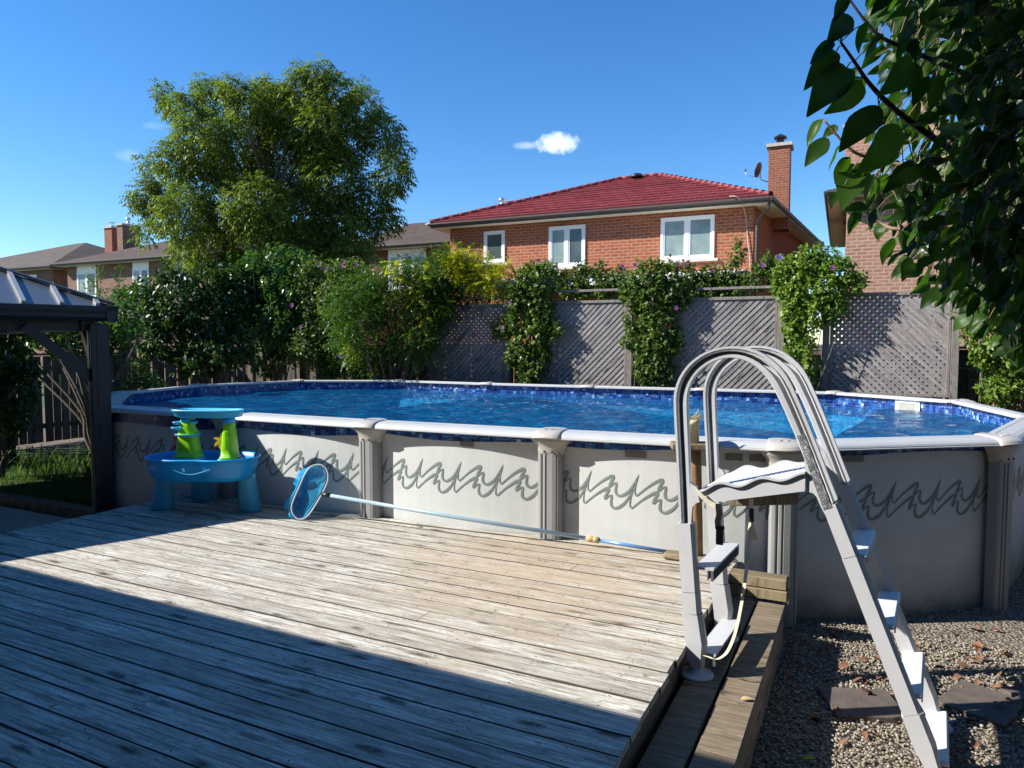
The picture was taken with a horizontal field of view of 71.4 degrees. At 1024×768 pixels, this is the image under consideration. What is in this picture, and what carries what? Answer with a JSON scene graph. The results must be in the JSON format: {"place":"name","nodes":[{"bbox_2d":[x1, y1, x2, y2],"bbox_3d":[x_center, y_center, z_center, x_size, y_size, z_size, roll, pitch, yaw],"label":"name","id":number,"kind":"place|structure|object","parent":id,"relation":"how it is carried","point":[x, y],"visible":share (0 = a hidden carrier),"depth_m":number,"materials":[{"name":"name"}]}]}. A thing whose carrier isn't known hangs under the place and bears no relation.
{"place":"outdoors","nodes":[
{"label":"outdoors","id":0,"kind":"place"},
{"bbox_2d":[0,506,69,533],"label":"slab path","id":1,"kind":"structure","parent":0,"point":[12,519],"depth_m":7.14,"materials":[{"name":"grey concrete"}]},
{"bbox_2d":[0,448,91,505],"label":"lawn","id":2,"kind":"structure","parent":0,"point":[59,453],"depth_m":9.29,"materials":[{"name":"green plant"}]},
{"bbox_2d":[0,330,50,479],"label":"dark shrub","id":3,"kind":"object","parent":2,"relation":"on","point":[13,411],"visible":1,"depth_m":9.25,"materials":[{"name":"green plant"}]},
{"bbox_2d":[0,492,92,518],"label":"timber edging","id":4,"kind":"object","parent":2,"relation":"on","point":[45,506],"visible":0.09,"depth_m":7.54,"materials":[{"name":"brown wood"}]},
{"bbox_2d":[9,441,90,478],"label":"day lily clumps","id":5,"kind":"object","parent":2,"relation":"on","point":[41,458],"visible":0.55,"depth_m":10.04,"materials":[{"name":"green plant"}]},
{"bbox_2d":[0,266,117,513],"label":"gazebo","id":6,"kind":"object","parent":2,"relation":"on","point":[35,308],"visible":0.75,"depth_m":6.46,"materials":[{"name":"metal"}]},
{"bbox_2d":[12,279,147,452],"bbox_3d":[-6.923,-0.205,10.883,3.004,2.842,1.774,0,3,0],"label":"garden tree","id":7,"kind":"object","parent":2,"relation":"on","point":[71,344],"visible":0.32,"depth_m":10.80,"materials":[{"name":"green plant"}]},
{"bbox_2d":[116,356,169,390],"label":"bush","id":8,"kind":"object","parent":2,"relation":"on","point":[152,381],"visible":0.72,"depth_m":10.51,"materials":[{"name":"green plant"}]},
{"bbox_2d":[0,243,104,365],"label":"brick house","id":9,"kind":"structure","parent":0,"point":[35,264],"depth_m":41.62,"materials":[{"name":"brown"}]},
{"bbox_2d":[49,217,347,377],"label":"brick house","id":10,"kind":"structure","parent":0,"point":[118,251],"depth_m":36.91,"materials":[{"name":"brown"}]},
{"bbox_2d":[77,265,96,296],"bbox_3d":[-22.301,-5.363,37.358,1.511,1.650,0.412,2,4,25],"label":"window","id":11,"kind":"structure","parent":10,"relation":"in","point":[82,271],"depth_m":37.35,"materials":[{"name":"white glass"}]},
{"bbox_2d":[132,262,149,287],"bbox_3d":[-18.562,-5.261,35.634,1.173,1.650,0.283,2,4,25],"label":"window","id":12,"kind":"structure","parent":10,"relation":"in","point":[139,268],"depth_m":35.59,"materials":[{"name":"white glass"}]},
{"bbox_2d":[173,260,186,293],"bbox_3d":[-16.095,-5.193,34.496,0.879,1.650,0.171,2,4,25],"label":"window","id":13,"kind":"structure","parent":10,"relation":"in","point":[175,260],"depth_m":34.42,"materials":[{"name":"white glass"}]},
{"bbox_2d":[25,374,820,406],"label":"neighbour lawn","id":14,"kind":"structure","parent":0,"point":[77,401],"depth_m":26.77,"materials":[{"name":"green plant"}]},
{"bbox_2d":[105,287,356,389],"bbox_3d":[-9.108,-1.420,23.278,5.070,3.750,6.470,2,4,25],"label":"fence","id":15,"kind":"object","parent":14,"relation":"on","point":[175,337],"depth_m":20.96,"materials":[{"name":"brown wood"}]},
{"bbox_2d":[118,51,418,380],"bbox_3d":[-6.943,-4.220,20.319,8.790,9.693,5.414,0,3,0],"label":"ash tree","id":16,"kind":"object","parent":14,"relation":"on","point":[316,154],"visible":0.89,"depth_m":19.42,"materials":[{"name":"green plant"}]},
{"bbox_2d":[349,221,449,378],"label":"brick house","id":17,"kind":"structure","parent":14,"relation":"on","point":[414,235],"depth_m":30.50,"materials":[{"name":"brown"}]},
{"bbox_2d":[388,248,425,290],"bbox_3d":[-4.458,-4.855,30.288,2.140,1.745,0.325,2,4,25],"label":"window","id":18,"kind":"structure","parent":17,"relation":"in","point":[392,255],"depth_m":30.34,"materials":[{"name":"white glass"}]},
{"bbox_2d":[16,344,837,483],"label":"ground","id":19,"kind":"structure","parent":0,"point":[63,444],"depth_m":12.76,"materials":[{"name":"green plant"}]},
{"bbox_2d":[14,349,124,445],"bbox_3d":[-9.418,0.390,10.121,0.145,1.700,8.490,2,4,25],"label":"board fence","id":20,"kind":"object","parent":19,"relation":"on","point":[68,425],"visible":0.21,"depth_m":12.81,"materials":[{"name":"brown wood"}]},
{"bbox_2d":[81,263,137,354],"bbox_3d":[-8.011,-0.743,14.444,1.513,3.456,0.590,0,3,0],"label":"sapling","id":21,"kind":"object","parent":19,"relation":"on","point":[100,290],"visible":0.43,"depth_m":14.38,"materials":[{"name":"green plant"}]},
{"bbox_2d":[124,346,215,389],"bbox_3d":[-7.142,0.037,15.035,0.145,1.820,2.344,2,4,25],"label":"board fence","id":22,"kind":"object","parent":19,"relation":"on","point":[157,366],"visible":0.02,"depth_m":14.77,"materials":[{"name":"brown wood"}]},
{"bbox_2d":[127,251,261,385],"bbox_3d":[-5.942,-0.707,13.140,2.781,3.564,1.747,0,3,0],"label":"broadleaf shrub","id":23,"kind":"object","parent":19,"relation":"on","point":[216,339],"visible":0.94,"depth_m":12.91,"materials":[{"name":"green plant"}]},
{"bbox_2d":[224,242,320,380],"bbox_3d":[-4.594,-0.866,13.684,1.969,3.805,1.641,0,3,0],"label":"lilac shrub","id":24,"kind":"object","parent":19,"relation":"on","point":[271,299],"visible":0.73,"depth_m":13.46,"materials":[{"name":"green plant"}]},
{"bbox_2d":[277,253,386,379],"bbox_3d":[-3.400,-0.698,13.259,2.153,3.514,1.626,0,3,0],"label":"rose of sharon shrub","id":25,"kind":"object","parent":19,"relation":"on","point":[310,272],"visible":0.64,"depth_m":13.09,"materials":[{"name":"green plant"}]},
{"bbox_2d":[313,349,389,379],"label":"bush","id":26,"kind":"object","parent":19,"relation":"on","point":[336,371],"visible":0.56,"depth_m":13.01,"materials":[{"name":"green plant"}]},
{"bbox_2d":[0,493,737,767],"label":"deck","id":27,"kind":"structure","parent":19,"relation":"on","point":[185,632],"depth_m":3.39,"materials":[{"name":"grey wood"}]},
{"bbox_2d":[144,408,261,512],"bbox_3d":[-2.610,0.644,5.968,0.980,0.875,0.696,2,4,33],"label":"water table","id":28,"kind":"object","parent":27,"relation":"on","point":[189,459],"visible":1,"depth_m":5.89,"materials":[{"name":"blue plastic"}]},
{"bbox_2d":[284,464,666,552],"bbox_3d":[-0.375,0.904,5.258,3.182,0.437,0.275,1,4,23],"label":"skimmer net","id":29,"kind":"object","parent":27,"relation":"on","point":[308,483],"visible":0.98,"depth_m":5.72,"materials":[{"name":"blue mesh"},{"name":"white plastic"},{"name":"light blue metal"}]},
{"bbox_2d":[663,441,719,561],"bbox_3d":[1.181,0.768,4.628,0.387,0.782,0.196,1,3,13],"label":"wooden post","id":30,"kind":"object","parent":27,"relation":"on","point":[696,469],"visible":0.47,"depth_m":4.59,"materials":[{"name":"brown wood"}]},
{"bbox_2d":[689,409,701,442],"bbox_3d":[1.165,0.270,4.599,0.100,0.215,0.100,0,3,0],"label":"pipe holder","id":31,"kind":"object","parent":30,"relation":"on","point":[696,418],"visible":0.68,"depth_m":4.56,"materials":[{"name":"beige plastic"}]},
{"bbox_2d":[315,240,516,380],"bbox_3d":[-1.597,-0.701,12.494,3.547,3.627,2.068,0,3,0],"label":"locust shrub","id":32,"kind":"object","parent":19,"relation":"on","point":[452,274],"visible":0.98,"depth_m":12.09,"materials":[{"name":"green plant"}]},
{"bbox_2d":[429,296,510,382],"bbox_3d":[-0.751,-0.206,12.480,1.585,2.629,0.100,2,4,25],"label":"lattice screen","id":33,"kind":"object","parent":19,"relation":"on","point":[504,376],"visible":0.48,"depth_m":12.40,"materials":[{"name":"grey wood"}]},
{"bbox_2d":[486,257,564,383],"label":"climbing shrub","id":34,"kind":"object","parent":19,"relation":"on","point":[532,291],"visible":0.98,"depth_m":11.68,"materials":[{"name":"green plant"}]},
{"bbox_2d":[111,379,1023,626],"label":"above ground pool","id":35,"kind":"structure","parent":19,"relation":"on","point":[943,515],"depth_m":5.33,"materials":[{"name":"metal"}]},
{"bbox_2d":[128,389,997,438],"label":"water","id":36,"kind":"structure","parent":35,"relation":"in","point":[532,399],"depth_m":8.12,"materials":[{"name":"blue liquid"}]},
{"bbox_2d":[538,257,632,372],"bbox_3d":[1.307,-0.617,12.836,1.820,3.393,0.661,1,4,16],"label":"hibiscus shrub","id":37,"kind":"object","parent":19,"relation":"on","point":[581,282],"visible":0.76,"depth_m":12.65,"materials":[{"name":"green plant"}]},
{"bbox_2d":[539,288,633,385],"bbox_3d":[1.173,-0.183,11.590,1.615,2.689,0.100,2,4,25],"label":"lattice screen","id":38,"kind":"object","parent":19,"relation":"on","point":[624,379],"visible":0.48,"depth_m":11.51,"materials":[{"name":"grey wood"}]},
{"bbox_2d":[218,342,1018,405],"bbox_3d":[0.824,0.171,12.626,16.421,1.840,0.145,2,4,25],"label":"board fence","id":39,"kind":"object","parent":19,"relation":"on","point":[966,381],"visible":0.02,"depth_m":11.60,"materials":[{"name":"brown wood"}]},
{"bbox_2d":[616,254,693,386],"bbox_3d":[2.181,-0.387,10.958,1.165,3.157,0.675,0,3,0],"label":"climbing shrub","id":40,"kind":"object","parent":19,"relation":"on","point":[642,290],"visible":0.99,"depth_m":10.83,"materials":[{"name":"green plant"}]},
{"bbox_2d":[670,235,778,344],"bbox_3d":[3.510,-0.649,11.781,1.793,3.583,0.573,1,4,19],"label":"hibiscus shrub","id":41,"kind":"object","parent":19,"relation":"on","point":[737,278],"visible":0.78,"depth_m":11.66,"materials":[{"name":"green plant"}]},
{"bbox_2d":[670,283,860,389],"bbox_3d":[3.652,-0.100,10.448,2.625,2.659,0.100,2,4,25],"label":"lattice screen","id":42,"kind":"object","parent":19,"relation":"on","point":[777,339],"visible":0.51,"depth_m":10.58,"materials":[{"name":"grey wood"}]},
{"bbox_2d":[759,240,873,390],"bbox_3d":[4.144,-0.371,9.959,1.573,3.241,0.674,0,3,3],"label":"climbing shrub","id":43,"kind":"object","parent":19,"relation":"on","point":[801,278],"visible":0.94,"depth_m":9.85,"materials":[{"name":"green plant"}]},
{"bbox_2d":[821,291,959,398],"bbox_3d":[5.141,0.000,9.759,1.650,2.540,0.090,2,4,25],"label":"lattice screen","id":44,"kind":"object","parent":19,"relation":"on","point":[951,366],"visible":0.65,"depth_m":9.69,"materials":[{"name":"grey wood"}]},
{"bbox_2d":[948,305,1023,412],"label":"leafy shrub","id":45,"kind":"object","parent":19,"relation":"on","point":[1003,382],"visible":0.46,"depth_m":9.17,"materials":[{"name":"green plant"}]},
{"bbox_2d":[0,0,1019,343],"label":"sky","id":46,"kind":"structure","parent":0,"point":[495,99],"materials":[{"name":"blue"}]},
{"bbox_2d":[427,134,824,386],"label":"brick house","id":47,"kind":"structure","parent":0,"point":[626,220],"depth_m":22.57,"materials":[{"name":"red brick"}]},
{"bbox_2d":[482,230,507,265],"bbox_3d":[-0.602,-4.610,24.157,1.024,1.145,0.349,1,4,15],"label":"window","id":48,"kind":"structure","parent":47,"relation":"in","point":[494,241],"depth_m":24.13,"materials":[{"name":"white glass"}]},
{"bbox_2d":[549,224,587,269],"bbox_3d":[1.778,-4.420,23.068,1.490,1.395,0.312,2,4,25],"label":"window","id":49,"kind":"structure","parent":47,"relation":"in","point":[566,243],"depth_m":23.03,"materials":[{"name":"white glass"}]},
{"bbox_2d":[660,214,717,262],"bbox_3d":[5.277,-4.359,21.452,1.840,1.365,0.446,2,4,25],"label":"window","id":50,"kind":"structure","parent":47,"relation":"in","point":[691,238],"depth_m":21.41,"materials":[{"name":"white glass"}]},
{"bbox_2d":[743,162,767,181],"bbox_3d":[7.865,-6.787,22.971,0.531,0.636,0.606,-2,4,-26],"label":"satellite dish","id":51,"kind":"object","parent":47,"relation":"attached to","point":[758,169],"visible":1,"depth_m":22.77,"materials":[{"name":"metal"}]},
{"bbox_2d":[687,566,1023,767],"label":"gravel path","id":52,"kind":"structure","parent":0,"point":[1008,622],"depth_m":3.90,"materials":[{"name":"beige gravel"}]},
{"bbox_2d":[637,597,784,767],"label":"deck step","id":53,"kind":"object","parent":52,"relation":"on","point":[729,736],"visible":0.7,"depth_m":3.13,"materials":[{"name":"brown wood"}]},
{"bbox_2d":[729,583,788,602],"bbox_3d":[1.498,1.281,4.433,0.420,0.070,0.110,2,4,26],"label":"timber block","id":54,"kind":"object","parent":53,"relation":"on","point":[765,594],"depth_m":4.36,"materials":[{"name":"brown wood"}]},
{"bbox_2d":[728,568,788,590],"bbox_3d":[1.498,1.210,4.428,0.412,0.070,0.110,2,4,26],"label":"timber block","id":55,"kind":"object","parent":54,"relation":"on","point":[773,581],"depth_m":4.37,"materials":[{"name":"brown wood"}]},
{"bbox_2d":[785,673,790,680],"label":"dry leaf","id":56,"kind":"object","parent":52,"relation":"on","point":[787,675],"visible":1,"depth_m":3.87,"materials":[{"name":"brown plant"}]},
{"bbox_2d":[803,755,815,758],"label":"fallen leaf","id":57,"kind":"object","parent":52,"relation":"on","point":[808,757],"visible":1,"depth_m":3.09,"materials":[{"name":"green plant"}]},
{"bbox_2d":[809,714,817,723],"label":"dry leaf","id":58,"kind":"object","parent":52,"relation":"on","point":[812,715],"visible":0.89,"depth_m":3.45,"materials":[{"name":"brown plant"}]},
{"bbox_2d":[674,346,953,767],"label":"pool ladder","id":59,"kind":"object","parent":52,"relation":"on","point":[909,678],"visible":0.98,"depth_m":3.34,"materials":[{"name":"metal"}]},
{"bbox_2d":[695,487,724,544],"bbox_3d":[0.925,0.618,3.325,0.093,0.294,0.152,2,4,35],"label":"buckle strap","id":60,"kind":"object","parent":59,"relation":"hanging from","point":[719,528],"visible":1,"depth_m":3.36,"materials":[{"name":"black plastic"}]},
{"bbox_2d":[703,499,756,659],"bbox_3d":[1.049,0.915,3.353,0.319,0.711,0.094,-2,4,-32],"label":"long strap","id":61,"kind":"object","parent":59,"relation":"hanging from","point":[751,533],"visible":1,"depth_m":3.39,"materials":[{"name":"white fabric"}]},
{"bbox_2d":[729,493,798,505],"bbox_3d":[1.239,0.569,3.504,0.321,0.088,0.060,2,4,26],"label":"wooden plank","id":62,"kind":"object","parent":59,"relation":"on","point":[787,499],"visible":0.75,"depth_m":3.46,"materials":[{"name":"brown wood"}]},
{"bbox_2d":[818,644,829,649],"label":"dry leaf","id":63,"kind":"object","parent":52,"relation":"on","point":[823,646],"visible":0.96,"depth_m":4.23,"materials":[{"name":"brown plant"}]},
{"bbox_2d":[839,739,845,744],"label":"dry leaf","id":64,"kind":"object","parent":52,"relation":"on","point":[842,741],"visible":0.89,"depth_m":3.24,"materials":[{"name":"orange plant"}]},
{"bbox_2d":[838,661,848,669],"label":"dry leaf","id":65,"kind":"object","parent":52,"relation":"on","point":[843,664],"visible":0.89,"depth_m":3.99,"materials":[{"name":"brown plant"}]},
{"bbox_2d":[853,677,865,682],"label":"dry leaf","id":66,"kind":"object","parent":52,"relation":"on","point":[857,679],"visible":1,"depth_m":3.81,"materials":[{"name":"brown plant"}]},
{"bbox_2d":[817,686,902,723],"bbox_3d":[1.756,1.613,3.575,0.345,0.040,0.288,0,3,6],"label":"paver","id":67,"kind":"object","parent":52,"relation":"on","point":[858,704],"visible":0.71,"depth_m":3.54,"materials":[{"name":"grey concrete"}]},
{"bbox_2d":[860,731,867,739],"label":"dry leaf","id":68,"kind":"object","parent":52,"relation":"on","point":[864,733],"visible":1,"depth_m":3.28,"materials":[{"name":"orange plant"}]},
{"bbox_2d":[868,731,881,738],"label":"dry leaf","id":69,"kind":"object","parent":52,"relation":"on","point":[873,733],"visible":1,"depth_m":3.27,"materials":[{"name":"brown plant"}]},
{"bbox_2d":[804,0,1023,375],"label":"apple tree","id":70,"kind":"object","parent":52,"relation":"on","point":[976,224],"visible":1,"depth_m":0.98,"materials":[{"name":"green plant"}]},
{"bbox_2d":[944,706,956,713],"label":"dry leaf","id":71,"kind":"object","parent":52,"relation":"on","point":[953,710],"visible":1,"depth_m":3.49,"materials":[{"name":"brown plant"}]},
{"bbox_2d":[952,673,961,679],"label":"dry leaf","id":72,"kind":"object","parent":52,"relation":"on","point":[956,675],"visible":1,"depth_m":3.86,"materials":[{"name":"brown plant"}]},
{"bbox_2d":[956,661,970,669],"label":"dry leaf","id":73,"kind":"object","parent":52,"relation":"on","point":[963,664],"visible":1,"depth_m":4.00,"materials":[{"name":"brown plant"}]},
{"bbox_2d":[971,737,979,746],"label":"dry leaf","id":74,"kind":"object","parent":52,"relation":"on","point":[975,742],"visible":1,"depth_m":3.20,"materials":[{"name":"orange plant"}]},
{"bbox_2d":[970,642,982,647],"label":"dry leaf","id":75,"kind":"object","parent":52,"relation":"on","point":[979,644],"visible":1,"depth_m":4.24,"materials":[{"name":"brown plant"}]},
{"bbox_2d":[938,680,1023,730],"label":"paver","id":76,"kind":"object","parent":52,"relation":"on","point":[970,699],"visible":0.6,"depth_m":3.55,"materials":[{"name":"grey concrete"}]},
{"bbox_2d":[1011,692,1019,697],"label":"dry leaf","id":77,"kind":"object","parent":76,"relation":"on","point":[1014,694],"visible":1,"depth_m":3.58,"materials":[{"name":"brown plant"}]},
{"bbox_2d":[992,682,1006,687],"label":"dry leaf","id":78,"kind":"object","parent":52,"relation":"on","point":[1000,684],"visible":1,"depth_m":3.76,"materials":[{"name":"brown plant"}]},
{"bbox_2d":[999,685,1023,700],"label":"paver","id":79,"kind":"object","parent":52,"relation":"on","point":[1009,690],"visible":0.5,"depth_m":3.70,"materials":[{"name":"grey concrete"}]},
{"bbox_2d":[1007,676,1019,681],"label":"dry leaf","id":80,"kind":"object","parent":79,"relation":"on","point":[1014,678],"visible":1,"depth_m":3.73,"materials":[{"name":"brown plant"}]},
{"bbox_2d":[824,124,1023,405],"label":"brick house","id":81,"kind":"structure","parent":0,"point":[860,244],"depth_m":19.43,"materials":[{"name":"brown brick"}]},
{"bbox_2d":[903,202,946,254],"bbox_3d":[11.133,-4.139,18.755,1.440,1.385,0.293,2,4,25],"label":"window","id":82,"kind":"structure","parent":81,"relation":"in","point":[945,202],"depth_m":18.80,"materials":[{"name":"white glass"}]}
]}

